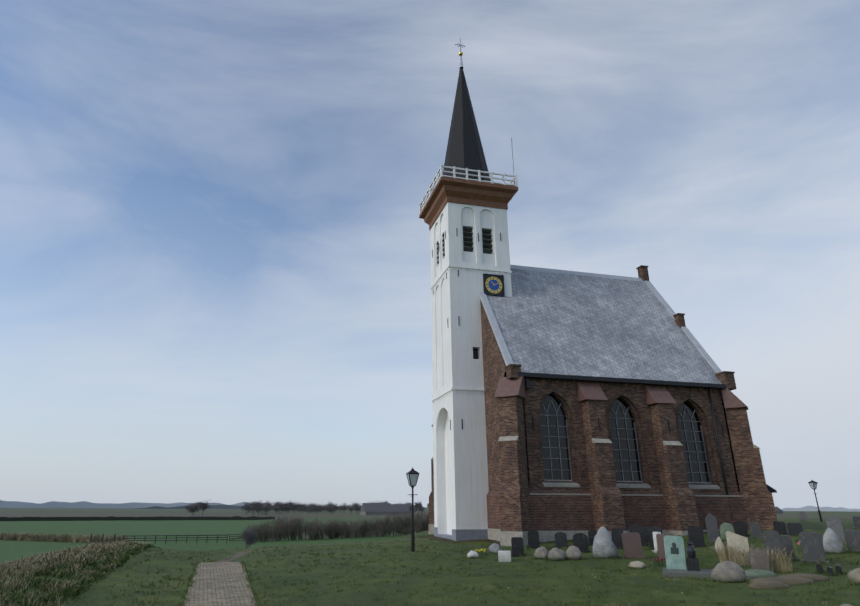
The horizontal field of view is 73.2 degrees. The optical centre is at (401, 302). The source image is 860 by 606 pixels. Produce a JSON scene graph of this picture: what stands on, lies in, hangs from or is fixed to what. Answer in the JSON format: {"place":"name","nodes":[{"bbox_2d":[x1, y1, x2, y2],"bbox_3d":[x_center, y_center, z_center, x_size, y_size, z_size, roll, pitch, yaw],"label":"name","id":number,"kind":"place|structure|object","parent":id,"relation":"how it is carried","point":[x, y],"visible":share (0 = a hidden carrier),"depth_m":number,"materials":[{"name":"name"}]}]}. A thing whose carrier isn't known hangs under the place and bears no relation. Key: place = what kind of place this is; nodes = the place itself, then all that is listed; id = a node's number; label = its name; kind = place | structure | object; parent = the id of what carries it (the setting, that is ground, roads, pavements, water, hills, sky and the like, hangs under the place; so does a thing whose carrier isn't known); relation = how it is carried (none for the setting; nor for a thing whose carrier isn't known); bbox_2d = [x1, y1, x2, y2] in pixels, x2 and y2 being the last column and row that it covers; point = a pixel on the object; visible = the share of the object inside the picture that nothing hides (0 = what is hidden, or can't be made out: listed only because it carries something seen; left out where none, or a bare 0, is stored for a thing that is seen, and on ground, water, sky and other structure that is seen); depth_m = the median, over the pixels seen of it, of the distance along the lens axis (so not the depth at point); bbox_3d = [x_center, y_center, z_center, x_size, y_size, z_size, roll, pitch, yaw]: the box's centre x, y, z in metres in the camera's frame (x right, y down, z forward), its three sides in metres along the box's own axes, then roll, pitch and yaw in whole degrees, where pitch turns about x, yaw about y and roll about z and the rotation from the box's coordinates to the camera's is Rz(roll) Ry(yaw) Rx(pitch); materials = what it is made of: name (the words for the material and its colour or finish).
{"place":"outdoors","nodes":[
{"label":"outdoors","id":0,"kind":"place"},
{"bbox_2d":[0,500,250,507],"bbox_3d":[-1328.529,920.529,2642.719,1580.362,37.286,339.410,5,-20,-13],"label":"distant hills","id":1,"kind":"structure","parent":0,"point":[51,504],"depth_m":2686.45,"materials":[{"name":"grey"}]},
{"bbox_2d":[135,504,428,509],"bbox_3d":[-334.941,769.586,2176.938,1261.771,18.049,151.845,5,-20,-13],"label":"farm buildings","id":2,"kind":"structure","parent":0,"point":[222,506],"depth_m":2164.77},
{"bbox_2d":[0,508,859,605],"bbox_3d":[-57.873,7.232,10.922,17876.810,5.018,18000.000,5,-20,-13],"label":"terrain","id":3,"kind":"structure","parent":0,"point":[730,596],"depth_m":18.28,"materials":[{"name":"green plant"}]},
{"bbox_2d":[0,531,130,542],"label":"ditch reeds","id":4,"kind":"object","parent":3,"relation":"on","point":[46,537],"visible":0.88,"depth_m":98.16,"materials":[{"name":"brown"}]},
{"bbox_2d":[0,539,153,605],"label":"rough bank grass","id":5,"kind":"structure","parent":3,"relation":"on","point":[65,562],"depth_m":16.55,"materials":[{"name":"green plant"}]},
{"bbox_2d":[0,516,274,520],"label":"hedge line","id":6,"kind":"object","parent":3,"relation":"on","point":[110,518],"visible":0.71,"depth_m":255.75,"materials":[{"name":"green plant"}]},
{"bbox_2d":[90,534,243,543],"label":"fence","id":7,"kind":"object","parent":3,"relation":"on","point":[176,540],"visible":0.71,"depth_m":95.52,"materials":[{"name":"brown wood"}]},
{"bbox_2d":[183,562,256,605],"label":"brick path","id":8,"kind":"structure","parent":3,"relation":"on","point":[221,584],"depth_m":15.94,"materials":[{"name":"grey brick"}]},
{"bbox_2d":[185,499,257,548],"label":"bare bushes","id":9,"kind":"object","parent":3,"relation":"on","point":[249,537],"visible":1,"depth_m":76.83,"materials":[{"name":"grey"}]},
{"bbox_2d":[217,538,426,561],"bbox_3d":[-4.703,11.957,28.331,5.362,0.455,13.812,-14,-24,35],"label":"dirt trail","id":10,"kind":"object","parent":3,"relation":"on","point":[238,554],"visible":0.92,"depth_m":28.20,"materials":[{"name":"brown soil"}]},
{"bbox_2d":[241,500,428,514],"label":"distant bare trees","id":11,"kind":"object","parent":3,"relation":"on","point":[258,506],"visible":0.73,"depth_m":477.75,"materials":[{"name":"grey plant"}]},
{"bbox_2d":[243,510,428,541],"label":"bare hedge shrubs","id":12,"kind":"object","parent":3,"relation":"on","point":[293,530],"visible":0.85,"depth_m":100.96,"materials":[{"name":"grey plant"}]},
{"bbox_2d":[406,467,418,551],"bbox_3d":[0.489,9.011,25.203,0.520,3.570,0.520,5,-20,-13],"label":"street lamp","id":13,"kind":"object","parent":3,"relation":"on","point":[412,474],"visible":0.94,"depth_m":25.41,"materials":[{"name":"black metal"}]},
{"bbox_2d":[59,528,859,605],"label":"lawn grass tufts","id":14,"kind":"object","parent":3,"relation":"on","point":[190,579],"visible":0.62,"depth_m":16.38,"materials":[{"name":"plant"}]},
{"bbox_2d":[434,527,487,540],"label":"tower plinth","id":15,"kind":"structure","parent":3,"relation":"on","point":[466,534],"depth_m":30.22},
{"bbox_2d":[430,202,511,534],"bbox_3d":[4.364,3.994,35.416,4.000,20.600,4.000,5,-20,-13],"label":"tower shaft","id":16,"kind":"object","parent":3,"relation":"on","point":[461,488],"visible":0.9,"depth_m":34.25,"materials":[{"name":"white paint"}]},
{"bbox_2d":[437,226,492,263],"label":"louvered openings","id":17,"kind":"object","parent":16,"relation":"in","point":[468,239],"visible":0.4,"depth_m":36.45,"materials":[{"name":"black wood"}]},
{"bbox_2d":[432,228,502,429],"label":"wall anchors","id":18,"kind":"object","parent":16,"relation":"attached to","point":[458,316],"visible":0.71,"depth_m":35.45,"materials":[{"name":"black metal"}]},
{"bbox_2d":[419,177,517,229],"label":"tower cornice","id":19,"kind":"structure","parent":16,"relation":"on","point":[463,191],"depth_m":37.08,"materials":[{"name":"brown wood"}]},
{"bbox_2d":[419,165,517,213],"bbox_3d":[4.412,-7.310,39.429,5.200,0.890,5.200,5,-20,-13],"label":"balustrade","id":20,"kind":"object","parent":19,"relation":"on","point":[437,178],"visible":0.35,"depth_m":37.25,"materials":[{"name":"white wood"}]},
{"bbox_2d":[511,137,514,184],"bbox_3d":[7.409,-9.280,38.343,0.040,4.000,0.040,5,-20,-13],"label":"tower antenna","id":21,"kind":"object","parent":19,"relation":"on","point":[512,158],"visible":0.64,"depth_m":38.48,"materials":[{"name":"grey metal"}]},
{"bbox_2d":[430,265,511,403],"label":"tower string courses","id":22,"kind":"object","parent":16,"relation":"attached to","point":[438,397],"visible":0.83,"depth_m":35.25,"materials":[{"name":"white paint"}]},
{"bbox_2d":[473,348,477,358],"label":"window","id":23,"kind":"structure","parent":16,"relation":"in","point":[475,353],"depth_m":33.97,"materials":[{"name":"black glass"}]},
{"bbox_2d":[483,273,504,296],"bbox_3d":[5.637,-1.094,35.298,1.320,1.360,0.110,5,-20,-13],"label":"tower clock","id":24,"kind":"object","parent":16,"relation":"attached to","point":[500,278],"visible":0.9,"depth_m":35.27,"materials":[{"name":"black"}]},
{"bbox_2d":[485,277,501,292],"bbox_3d":[5.643,-1.102,35.276,1.100,1.100,0.012,5,-20,-13],"label":"clock face","id":25,"kind":"object","parent":24,"relation":"attached to","point":[494,285],"visible":1,"depth_m":35.27},
{"bbox_2d":[467,550,478,557],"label":"boulder","id":26,"kind":"object","parent":3,"relation":"on","point":[472,553],"visible":0.83,"depth_m":21.34,"materials":[{"name":"white stone"}]},
{"bbox_2d":[475,549,487,556],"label":"flowers","id":27,"kind":"object","parent":3,"relation":"on","point":[483,554],"depth_m":21.74,"materials":[{"name":"yellow plant"}]},
{"bbox_2d":[488,543,501,553],"bbox_3d":[3.681,9.652,22.726,0.539,0.386,0.458,-9,-21,24],"label":"boulder","id":28,"kind":"object","parent":3,"relation":"on","point":[494,548],"visible":0.79,"depth_m":22.59,"materials":[{"name":"grey stone"}]},
{"bbox_2d":[498,551,510,561],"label":"gravestone","id":29,"kind":"object","parent":3,"relation":"on","point":[504,556],"visible":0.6,"depth_m":19.68,"materials":[{"name":"white stone"}]},
{"bbox_2d":[511,537,525,556],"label":"gravestone","id":30,"kind":"object","parent":3,"relation":"on","point":[517,546],"visible":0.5,"depth_m":21.16,"materials":[{"name":"black stone"}]},
{"bbox_2d":[527,530,539,548],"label":"gravestone","id":31,"kind":"object","parent":3,"relation":"on","point":[533,539],"visible":0.73,"depth_m":24.30,"materials":[{"name":"black stone"}]},
{"bbox_2d":[534,546,548,558],"bbox_3d":[4.885,8.730,20.185,0.540,0.430,0.448,-7,-21,19],"label":"boulder","id":32,"kind":"object","parent":3,"relation":"on","point":[541,552],"visible":0.79,"depth_m":20.06,"materials":[{"name":"grey stone"}]},
{"bbox_2d":[301,503,782,514],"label":"distant farm buildings","id":33,"kind":"structure","parent":3,"relation":"on","point":[376,508],"depth_m":403.95,"materials":[{"name":"grey"}]},
{"bbox_2d":[548,547,565,560],"bbox_3d":[5.298,8.578,19.741,0.596,0.432,0.511,-9,-22,24],"label":"boulder","id":34,"kind":"object","parent":3,"relation":"on","point":[556,554],"visible":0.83,"depth_m":19.58,"materials":[{"name":"grey stone"}]},
{"bbox_2d":[554,532,568,547],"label":"gravestone","id":35,"kind":"object","parent":3,"relation":"on","point":[560,539],"visible":0.79,"depth_m":24.40,"materials":[{"name":"black stone"}]},
{"bbox_2d":[565,546,582,559],"bbox_3d":[5.868,8.552,19.761,0.604,0.468,0.448,-3,-20,8],"label":"boulder","id":36,"kind":"object","parent":3,"relation":"on","point":[573,552],"visible":0.88,"depth_m":19.61,"materials":[{"name":"grey stone"}]},
{"bbox_2d":[573,533,590,552],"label":"gravestone","id":37,"kind":"object","parent":3,"relation":"on","point":[580,541],"visible":0.81,"depth_m":22.09,"materials":[{"name":"black stone"}]},
{"bbox_2d":[588,529,597,545],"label":"gravestone","id":38,"kind":"object","parent":3,"relation":"on","point":[592,533],"visible":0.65,"depth_m":24.96,"materials":[{"name":"black stone"}]},
{"bbox_2d":[487,528,719,541],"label":"wall plinth","id":39,"kind":"structure","parent":3,"relation":"on","point":[544,536],"depth_m":27.56,"materials":[{"name":"grey stone"}]},
{"bbox_2d":[592,526,618,558],"bbox_3d":[7.042,8.325,20.049,0.849,1.080,0.643,-5,-20,14],"label":"boulder","id":40,"kind":"object","parent":3,"relation":"on","point":[604,547],"visible":0.88,"depth_m":19.81,"materials":[{"name":"grey stone"}]},
{"bbox_2d":[611,528,622,548],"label":"gravestone","id":41,"kind":"object","parent":3,"relation":"on","point":[616,538],"visible":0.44,"depth_m":23.51,"materials":[{"name":"black stone"}]},
{"bbox_2d":[621,532,645,558],"bbox_3d":[7.881,8.348,19.700,0.716,0.966,0.270,-6,-22,12],"label":"gravestone","id":42,"kind":"object","parent":3,"relation":"on","point":[632,544],"visible":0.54,"depth_m":19.67,"materials":[{"name":"red stone"}]},
{"bbox_2d":[628,561,646,568],"bbox_3d":[7.081,7.851,17.339,0.531,0.215,0.426,-4,-20,12],"label":"boulder","id":43,"kind":"object","parent":3,"relation":"on","point":[638,564],"visible":0.92,"depth_m":17.22,"materials":[{"name":"beige stone"}]},
{"bbox_2d":[629,525,647,545],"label":"gravestone","id":44,"kind":"object","parent":3,"relation":"on","point":[640,529],"visible":0.44,"depth_m":24.38,"materials":[{"name":"black stone"}]},
{"bbox_2d":[645,527,649,542],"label":"gravestone","id":45,"kind":"object","parent":3,"relation":"on","point":[647,535],"visible":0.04,"depth_m":25.18,"materials":[{"name":"black stone"}]},
{"bbox_2d":[648,527,661,549],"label":"gravestone","id":46,"kind":"object","parent":3,"relation":"on","point":[651,530],"visible":0.48,"depth_m":23.00,"materials":[{"name":"black stone"}]},
{"bbox_2d":[652,532,660,552],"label":"gravestone","id":47,"kind":"object","parent":3,"relation":"on","point":[655,542],"visible":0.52,"depth_m":21.58,"materials":[{"name":"white stone"}]},
{"bbox_2d":[649,557,665,566],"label":"dark red flowers","id":48,"kind":"object","parent":3,"relation":"on","point":[655,564],"depth_m":17.42,"materials":[{"name":"red plant"}]},
{"bbox_2d":[656,534,666,561],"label":"gravestone","id":49,"kind":"object","parent":3,"relation":"on","point":[660,544],"visible":0.35,"depth_m":18.68,"materials":[{"name":"red stone"}]},
{"bbox_2d":[664,535,686,569],"bbox_3d":[7.666,7.092,16.178,0.510,1.075,0.100,-6,-19,23],"label":"gravestone","id":50,"kind":"object","parent":3,"relation":"on","point":[675,561],"visible":0.73,"depth_m":16.16,"materials":[{"name":"green stone"}]},
{"bbox_2d":[670,542,678,553],"bbox_3d":[7.650,6.874,16.196,0.200,0.305,0.011,-6,-19,23],"label":"gravestone emblem","id":51,"kind":"object","parent":50,"relation":"attached to","point":[674,550],"visible":1,"depth_m":16.19,"materials":[{"name":"grey"}]},
{"bbox_2d":[687,526,706,547],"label":"gravestone","id":52,"kind":"object","parent":3,"relation":"on","point":[696,536],"visible":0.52,"depth_m":22.89,"materials":[{"name":"black stone"}]},
{"bbox_2d":[662,567,755,578],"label":"grave slab","id":53,"kind":"structure","parent":3,"relation":"on","point":[701,573],"depth_m":15.17,"materials":[{"name":"grey stone"}]},
{"bbox_2d":[686,540,699,570],"bbox_3d":[7.979,6.997,15.871,0.312,0.885,0.312,-9,-21,24],"label":"grave urn monument","id":54,"kind":"object","parent":53,"relation":"on","point":[692,561],"visible":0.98,"depth_m":15.77,"materials":[{"name":"black stone"}]},
{"bbox_2d":[705,513,719,542],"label":"gravestone","id":55,"kind":"object","parent":3,"relation":"on","point":[712,526],"visible":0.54,"depth_m":24.03,"materials":[{"name":"stone"}]},
{"bbox_2d":[715,537,724,554],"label":"gravestone","id":56,"kind":"object","parent":3,"relation":"on","point":[719,542],"visible":0.56,"depth_m":19.77,"materials":[{"name":"beige stone"}]},
{"bbox_2d":[720,523,734,539],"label":"gravestone","id":57,"kind":"object","parent":3,"relation":"on","point":[725,528],"visible":0.6,"depth_m":24.88,"materials":[{"name":"stone"}]},
{"bbox_2d":[711,561,745,581],"bbox_3d":[7.991,6.583,14.172,0.756,0.490,0.515,-7,-21,18],"label":"boulder","id":58,"kind":"object","parent":3,"relation":"on","point":[729,571],"visible":0.92,"depth_m":14.01,"materials":[{"name":"grey stone"}]},
{"bbox_2d":[726,531,750,564],"bbox_3d":[9.956,7.299,17.045,0.670,1.066,0.300,-10,-23,27],"label":"gravestone","id":59,"kind":"object","parent":3,"relation":"on","point":[737,540],"visible":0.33,"depth_m":17.06,"materials":[{"name":"beige stone"}]},
{"bbox_2d":[734,521,749,536],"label":"gravestone","id":60,"kind":"object","parent":3,"relation":"on","point":[740,528],"visible":0.73,"depth_m":26.28,"materials":[{"name":"black stone"}]},
{"bbox_2d":[709,540,801,571],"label":"dry grass tufts","id":61,"kind":"object","parent":3,"relation":"on","point":[779,563],"depth_m":16.00,"materials":[{"name":"beige plant"}]},
{"bbox_2d":[748,522,763,538],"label":"gravestone","id":62,"kind":"object","parent":3,"relation":"on","point":[755,529],"visible":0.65,"depth_m":24.96,"materials":[{"name":"stone"}]},
{"bbox_2d":[749,549,773,571],"bbox_3d":[9.558,6.957,15.413,0.539,0.734,0.270,-6,-19,21],"label":"gravestone","id":63,"kind":"object","parent":3,"relation":"on","point":[759,559],"visible":0.71,"depth_m":15.39,"materials":[{"name":"stone"}]},
{"bbox_2d":[763,531,785,563],"bbox_3d":[11.043,7.314,17.145,0.540,1.025,0.270,-10,-21,30],"label":"gravestone","id":64,"kind":"object","parent":3,"relation":"on","point":[771,538],"visible":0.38,"depth_m":17.16,"materials":[{"name":"stone"}]},
{"bbox_2d":[773,521,788,534],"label":"gravestone","id":65,"kind":"object","parent":3,"relation":"on","point":[779,527],"visible":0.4,"depth_m":26.77,"materials":[{"name":"black stone"}]},
{"bbox_2d":[748,573,829,588],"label":"earth grave mounds","id":66,"kind":"object","parent":3,"relation":"on","point":[785,581],"visible":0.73,"depth_m":13.50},
{"bbox_2d":[780,535,798,560],"bbox_3d":[11.767,7.536,17.585,0.423,0.856,0.270,-12,-22,30],"label":"gravestone","id":67,"kind":"object","parent":3,"relation":"on","point":[786,543],"visible":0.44,"depth_m":17.57,"materials":[{"name":"stone"}]},
{"bbox_2d":[787,523,802,535],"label":"gravestone","id":68,"kind":"object","parent":3,"relation":"on","point":[794,529],"visible":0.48,"depth_m":26.14,"materials":[{"name":"black stone"}]},
{"bbox_2d":[799,512,807,521],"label":"gravestone","id":69,"kind":"object","parent":3,"relation":"on","point":[802,516],"visible":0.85,"depth_m":49.95,"materials":[{"name":"grey stone"}]},
{"bbox_2d":[799,532,828,563],"bbox_3d":[12.042,7.237,16.909,0.661,0.985,0.270,-11,-22,32],"label":"gravestone","id":70,"kind":"object","parent":3,"relation":"on","point":[812,547],"visible":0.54,"depth_m":16.88,"materials":[{"name":"stone"}]},
{"bbox_2d":[808,480,822,521],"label":"street lamp","id":71,"kind":"object","parent":3,"relation":"on","point":[813,484],"visible":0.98,"depth_m":50.30,"materials":[{"name":"black metal"}]},
{"bbox_2d":[816,563,823,573],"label":"gravestone","id":72,"kind":"object","parent":3,"relation":"on","point":[819,566],"visible":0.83,"depth_m":14.96,"materials":[{"name":"black stone"}]},
{"bbox_2d":[827,567,833,575],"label":"gravestone","id":73,"kind":"object","parent":3,"relation":"on","point":[830,570],"visible":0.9,"depth_m":14.57,"materials":[{"name":"black stone"}]},
{"bbox_2d":[823,528,843,553],"bbox_3d":[14.788,8.169,19.857,0.611,0.854,0.448,1,-20,-3],"label":"boulder","id":74,"kind":"object","parent":3,"relation":"on","point":[832,542],"visible":0.83,"depth_m":19.71,"materials":[{"name":"grey stone"}]},
{"bbox_2d":[826,517,845,542],"bbox_3d":[17.159,9.032,22.833,0.624,1.102,0.270,-12,-23,33],"label":"gravestone","id":75,"kind":"object","parent":3,"relation":"on","point":[835,524],"visible":0.56,"depth_m":22.81,"materials":[{"name":"grey stone"}]},
{"bbox_2d":[835,565,842,574],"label":"gravestone","id":76,"kind":"object","parent":3,"relation":"on","point":[838,568],"visible":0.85,"depth_m":14.71,"materials":[{"name":"black stone"}]},
{"bbox_2d":[844,529,859,552],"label":"gravestone","id":77,"kind":"object","parent":3,"relation":"on","point":[852,537],"visible":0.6,"depth_m":19.89,"materials":[{"name":"stone"}]},
{"bbox_2d":[847,568,859,583],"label":"boulder","id":78,"kind":"object","parent":3,"relation":"on","point":[853,575],"visible":0.96,"depth_m":13.38,"materials":[{"name":"grey stone"}]},
{"bbox_2d":[853,516,859,528],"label":"gravestone","id":79,"kind":"object","parent":3,"relation":"on","point":[856,520],"visible":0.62,"depth_m":31.49,"materials":[{"name":"stone"}]},
{"bbox_2d":[0,0,859,508],"label":"sky","id":80,"kind":"structure","parent":0,"point":[215,252],"materials":[{"name":"blue"}]},
{"bbox_2d":[443,67,490,180],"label":"spire","id":81,"kind":"structure","parent":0,"point":[464,148],"depth_m":39.85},
{"bbox_2d":[459,56,462,68],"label":"finial","id":82,"kind":"object","parent":81,"relation":"on","point":[461,64],"visible":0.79,"depth_m":43.08,"materials":[{"name":"grey metal"}]},
{"bbox_2d":[480,299,529,491],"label":"gable wall","id":83,"kind":"structure","parent":0,"point":[494,368],"depth_m":31.63,"materials":[{"name":"brown brick"}]},
{"bbox_2d":[510,265,644,281],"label":"roof ridge","id":84,"kind":"structure","parent":0,"point":[574,273],"depth_m":39.31,"materials":[{"name":"grey metal"}]},
{"bbox_2d":[425,529,761,543],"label":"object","id":85,"kind":"structure","parent":0,"point":[443,539],"depth_m":29.77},
{"bbox_2d":[429,396,776,531],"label":"buttresses","id":86,"kind":"structure","parent":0,"point":[607,503],"depth_m":28.77,"materials":[{"name":"brown brick"}]},
{"bbox_2d":[431,375,748,426],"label":"buttress caps","id":87,"kind":"object","parent":86,"relation":"on","point":[506,387],"visible":0.33,"depth_m":30.21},
{"bbox_2d":[428,436,759,545],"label":"stone blocks","id":88,"kind":"structure","parent":86,"relation":"attached to","point":[506,537],"depth_m":27.83,"materials":[{"name":"beige stone"}]},
{"bbox_2d":[487,490,748,530],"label":"lower brick wall","id":89,"kind":"structure","parent":0,"point":[561,512],"depth_m":28.73,"materials":[{"name":"brown brick"}]},
{"bbox_2d":[529,493,742,496],"bbox_3d":[12.044,9.663,29.070,13.590,0.070,0.055,5,-20,-13],"label":"string course","id":90,"kind":"object","parent":89,"relation":"attached to","point":[635,495],"visible":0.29,"depth_m":28.99,"materials":[{"name":"grey stone"}]},
{"bbox_2d":[504,372,739,491],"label":"nave walls","id":91,"kind":"structure","parent":0,"point":[633,397],"depth_m":30.23,"materials":[{"name":"brown brick"}]},
{"bbox_2d":[486,268,721,383],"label":"roof","id":92,"kind":"structure","parent":91,"relation":"on","point":[560,323],"depth_m":34.20,"materials":[{"name":"grey tile"}]},
{"bbox_2d":[479,281,721,372],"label":"nave gable copings","id":93,"kind":"object","parent":92,"relation":"on","point":[506,355],"visible":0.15,"depth_m":33.90,"materials":[{"name":"grey stone"}]},
{"bbox_2d":[518,372,726,388],"bbox_3d":[10.735,6.068,36.290,12.710,0.210,11.940,5,-20,-13],"label":"gutter","id":94,"kind":"object","parent":92,"relation":"attached to","point":[615,380],"visible":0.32,"depth_m":30.73,"materials":[{"name":"black metal"}]},
{"bbox_2d":[505,265,735,390],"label":"nave gable pinnacles","id":95,"kind":"object","parent":91,"relation":"on","point":[723,377],"visible":0.58,"depth_m":32.43,"materials":[{"name":"brown brick"}]},
{"bbox_2d":[526,378,721,391],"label":"eaves cornice","id":96,"kind":"structure","parent":91,"relation":"attached to","point":[629,385],"depth_m":31.00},
{"bbox_2d":[540,394,708,481],"bbox_3d":[11.725,7.121,30.462,9.840,4.450,0.031,5,-20,-13],"label":"window glass","id":97,"kind":"object","parent":91,"relation":"in","point":[563,441],"visible":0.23,"depth_m":30.22,"materials":[{"name":"black glass"}]},
{"bbox_2d":[540,400,710,482],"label":"nave window bars","id":98,"kind":"object","parent":97,"relation":"attached to","point":[619,449],"visible":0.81,"depth_m":30.35,"materials":[{"name":"grey metal"}]},
{"bbox_2d":[542,479,719,488],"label":"window sills","id":99,"kind":"structure","parent":91,"relation":"attached to","point":[560,484],"depth_m":29.23,"materials":[{"name":"grey stone"}]},
{"bbox_2d":[708,388,734,529],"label":"nave downpipes","id":100,"kind":"object","parent":91,"relation":"attached to","point":[718,444],"visible":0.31,"depth_m":31.04,"materials":[{"name":"black metal"}]},
{"bbox_2d":[525,377,723,436],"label":"nave wall anchors","id":101,"kind":"object","parent":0,"point":[527,384],"visible":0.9,"depth_m":29.47,"materials":[{"name":"black metal"}]},
{"bbox_2d":[720,392,739,491],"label":"nave east gable wall","id":102,"kind":"structure","parent":0,"point":[730,447],"depth_m":31.30,"materials":[{"name":"brown brick"}]},
{"bbox_2d":[744,569,777,577],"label":"grave slab","id":103,"kind":"structure","parent":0,"point":[757,573],"depth_m":14.60,"materials":[{"name":"green stone"}]},
{"bbox_2d":[766,484,776,492],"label":"annex roof","id":104,"kind":"structure","parent":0,"point":[771,489],"depth_m":32.26,"materials":[{"name":"grey"}]},
{"bbox_2d":[781,506,859,511],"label":"distant hills","id":105,"kind":"structure","parent":0,"point":[809,508],"depth_m":2023.06,"materials":[{"name":"grey"}]}
]}

